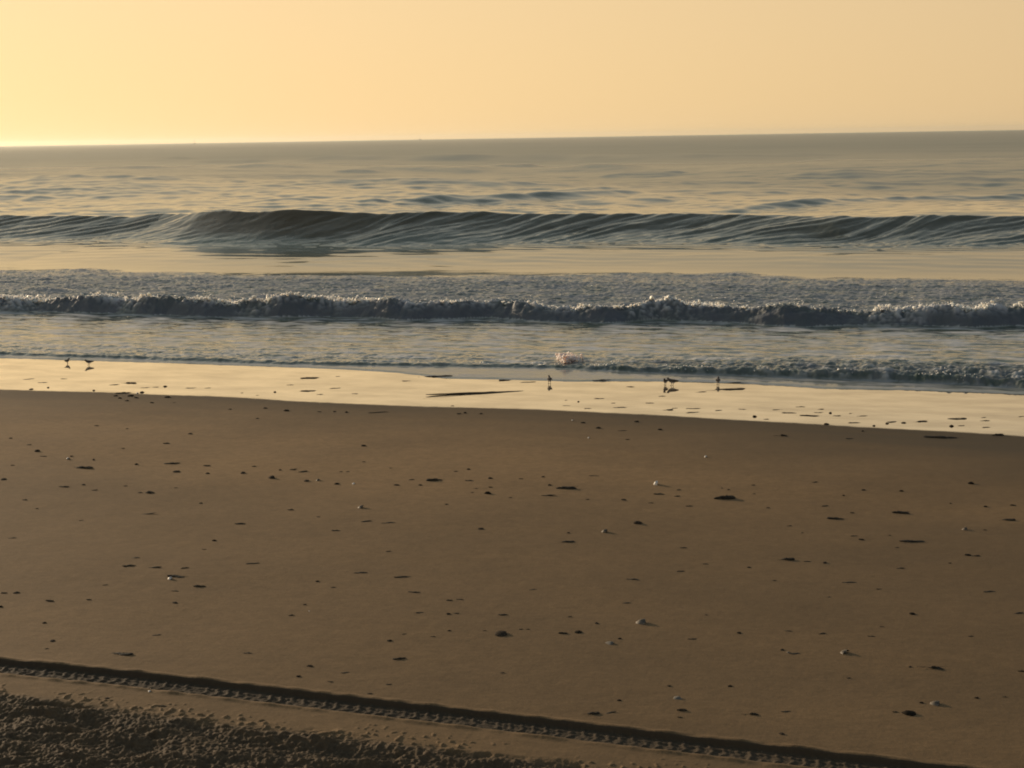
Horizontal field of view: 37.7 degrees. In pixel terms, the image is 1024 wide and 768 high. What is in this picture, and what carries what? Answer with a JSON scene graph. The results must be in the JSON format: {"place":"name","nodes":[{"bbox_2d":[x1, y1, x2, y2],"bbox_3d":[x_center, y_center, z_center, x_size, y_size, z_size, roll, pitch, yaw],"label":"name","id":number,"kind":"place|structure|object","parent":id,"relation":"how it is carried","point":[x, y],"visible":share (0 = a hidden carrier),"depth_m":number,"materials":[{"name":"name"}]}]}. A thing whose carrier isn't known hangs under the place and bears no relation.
{"place":"outdoors","nodes":[
{"label":"outdoors","id":0,"kind":"place"},
{"bbox_2d":[0,358,1023,767],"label":"beach sand","id":1,"kind":"structure","parent":0,"point":[692,556],"depth_m":14.98,"materials":[{"name":"brown sand"}]},
{"bbox_2d":[76,466,92,468],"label":"seaweed clump","id":2,"kind":"object","parent":1,"relation":"on","point":[88,467],"visible":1,"depth_m":20.62,"materials":[{"name":"brown plant"}]},
{"bbox_2d":[109,652,132,655],"bbox_3d":[-3.246,2.242,12.458,0.213,0.023,0.092,-2,11,13],"label":"seaweed clump","id":3,"kind":"object","parent":1,"relation":"on","point":[121,653],"visible":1,"depth_m":12.44,"materials":[{"name":"brown plant"}]},
{"bbox_2d":[167,574,186,577],"bbox_3d":[-3.325,1.911,14.897,0.239,0.020,0.075,6,13,13],"label":"seaweed clump","id":4,"kind":"object","parent":1,"relation":"on","point":[176,576],"visible":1,"depth_m":14.89,"materials":[{"name":"plant"}]},
{"bbox_2d":[426,478,441,480],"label":"seaweed clump","id":5,"kind":"object","parent":1,"relation":"on","point":[435,479],"visible":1,"depth_m":19.59,"materials":[{"name":"brown plant"}]},
{"bbox_2d":[425,375,451,376],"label":"seaweed clump","id":6,"kind":"object","parent":1,"relation":"on","point":[439,376],"visible":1,"depth_m":29.31,"materials":[{"name":"plant"}]},
{"bbox_2d":[426,391,517,394],"bbox_3d":[-0.576,0.158,27.300,2.164,0.038,0.204,-2,6,-14],"label":"driftwood branch","id":7,"kind":"object","parent":1,"relation":"on","point":[471,392],"visible":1,"depth_m":27.25,"materials":[{"name":"brown wood"}]},
{"bbox_2d":[494,630,506,636],"bbox_3d":[-0.098,2.178,12.959,0.119,0.082,0.176,-2,5,-2],"label":"stone","id":8,"kind":"object","parent":1,"relation":"on","point":[500,633],"visible":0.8,"depth_m":12.92,"materials":[{"name":"grey stone"}]},
{"bbox_2d":[556,486,575,488],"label":"seaweed clump","id":9,"kind":"object","parent":1,"relation":"on","point":[567,487],"visible":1,"depth_m":19.03,"materials":[{"name":"brown plant"}]},
{"bbox_2d":[587,711,599,714],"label":"seaweed clump","id":10,"kind":"object","parent":1,"relation":"on","point":[594,713],"visible":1,"depth_m":11.00,"materials":[{"name":"brown plant"}]},
{"bbox_2d":[636,619,645,624],"bbox_3d":[1.135,2.109,13.268,0.099,0.038,0.122,-1,29,9],"label":"seashell","id":11,"kind":"object","parent":1,"relation":"on","point":[642,621],"visible":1,"depth_m":13.26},
{"bbox_2d":[667,377,678,385],"bbox_3d":[2.965,-0.047,27.831,0.273,0.151,0.094,2,10,15],"label":"shorebird","id":12,"kind":"object","parent":1,"relation":"on","point":[671,381],"visible":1,"depth_m":27.81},
{"bbox_2d":[714,495,735,499],"bbox_3d":[2.610,1.398,18.407,0.290,0.073,0.102,-4,10,-19],"label":"seaweed clump","id":13,"kind":"object","parent":1,"relation":"on","point":[727,497],"visible":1,"depth_m":18.39,"materials":[{"name":"brown plant"}]},
{"bbox_2d":[717,387,744,389],"bbox_3d":[3.860,0.092,27.336,0.802,0.025,0.206,-2,7,-2],"label":"seaweed clump","id":14,"kind":"object","parent":1,"relation":"on","point":[731,388],"visible":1,"depth_m":27.29,"materials":[{"name":"brown plant"}]},
{"bbox_2d":[781,557,794,560],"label":"seaweed clump","id":15,"kind":"object","parent":1,"relation":"on","point":[789,559],"visible":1,"depth_m":15.43,"materials":[{"name":"black plant"}]},
{"bbox_2d":[892,510,909,513],"bbox_3d":[4.564,1.508,17.576,0.244,0.041,0.077,1,14,13],"label":"seaweed clump","id":16,"kind":"object","parent":1,"relation":"on","point":[903,512],"visible":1,"depth_m":17.56,"materials":[{"name":"black plant"}]},
{"bbox_2d":[901,710,915,715],"bbox_3d":[2.911,2.431,11.004,0.105,0.070,0.134,-2,6,-18],"label":"stone","id":17,"kind":"object","parent":1,"relation":"on","point":[909,712],"visible":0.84,"depth_m":10.98,"materials":[{"name":"black stone"}]},
{"bbox_2d":[898,540,923,541],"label":"seaweed clump","id":18,"kind":"object","parent":1,"relation":"on","point":[911,540],"visible":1,"depth_m":16.16,"materials":[{"name":"black plant"}]},
{"bbox_2d":[916,666,942,669],"bbox_3d":[3.362,2.268,11.994,0.252,0.032,0.052,4,11,10],"label":"seaweed clump","id":19,"kind":"object","parent":1,"relation":"on","point":[935,667],"visible":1,"depth_m":11.99,"materials":[{"name":"black plant"}]},
{"bbox_2d":[930,701,939,705],"bbox_3d":[3.151,2.386,11.192,0.079,0.030,0.096,6,31,23],"label":"seashell","id":20,"kind":"object","parent":1,"relation":"on","point":[936,703],"visible":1,"depth_m":11.18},
{"bbox_2d":[923,435,956,437],"bbox_3d":[6.469,0.803,22.596,0.574,0.048,0.116,1,11,15],"label":"seaweed clump","id":21,"kind":"object","parent":1,"relation":"on","point":[925,436],"visible":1,"depth_m":22.59,"materials":[{"name":"brown plant"}]},
{"bbox_2d":[0,130,1023,393],"bbox_3d":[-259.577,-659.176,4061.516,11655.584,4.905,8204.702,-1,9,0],"label":"sea","id":22,"kind":"structure","parent":0,"point":[862,224],"depth_m":56.16,"materials":[{"name":"liquid"}]},
{"bbox_2d":[0,278,1023,379],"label":"surf spray","id":23,"kind":"object","parent":22,"relation":"on","point":[967,308],"visible":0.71,"depth_m":39.56,"materials":[{"name":"white liquid"}]},
{"bbox_2d":[555,351,583,363],"bbox_3d":[1.184,-0.546,30.842,0.585,0.199,0.901,-1,9,0],"label":"splash","id":24,"kind":"object","parent":22,"relation":"on","point":[568,357],"visible":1,"depth_m":30.72,"materials":[{"name":"liquid"}]},
{"bbox_2d":[0,0,1023,145],"label":"sky","id":25,"kind":"structure","parent":0,"point":[73,72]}
]}

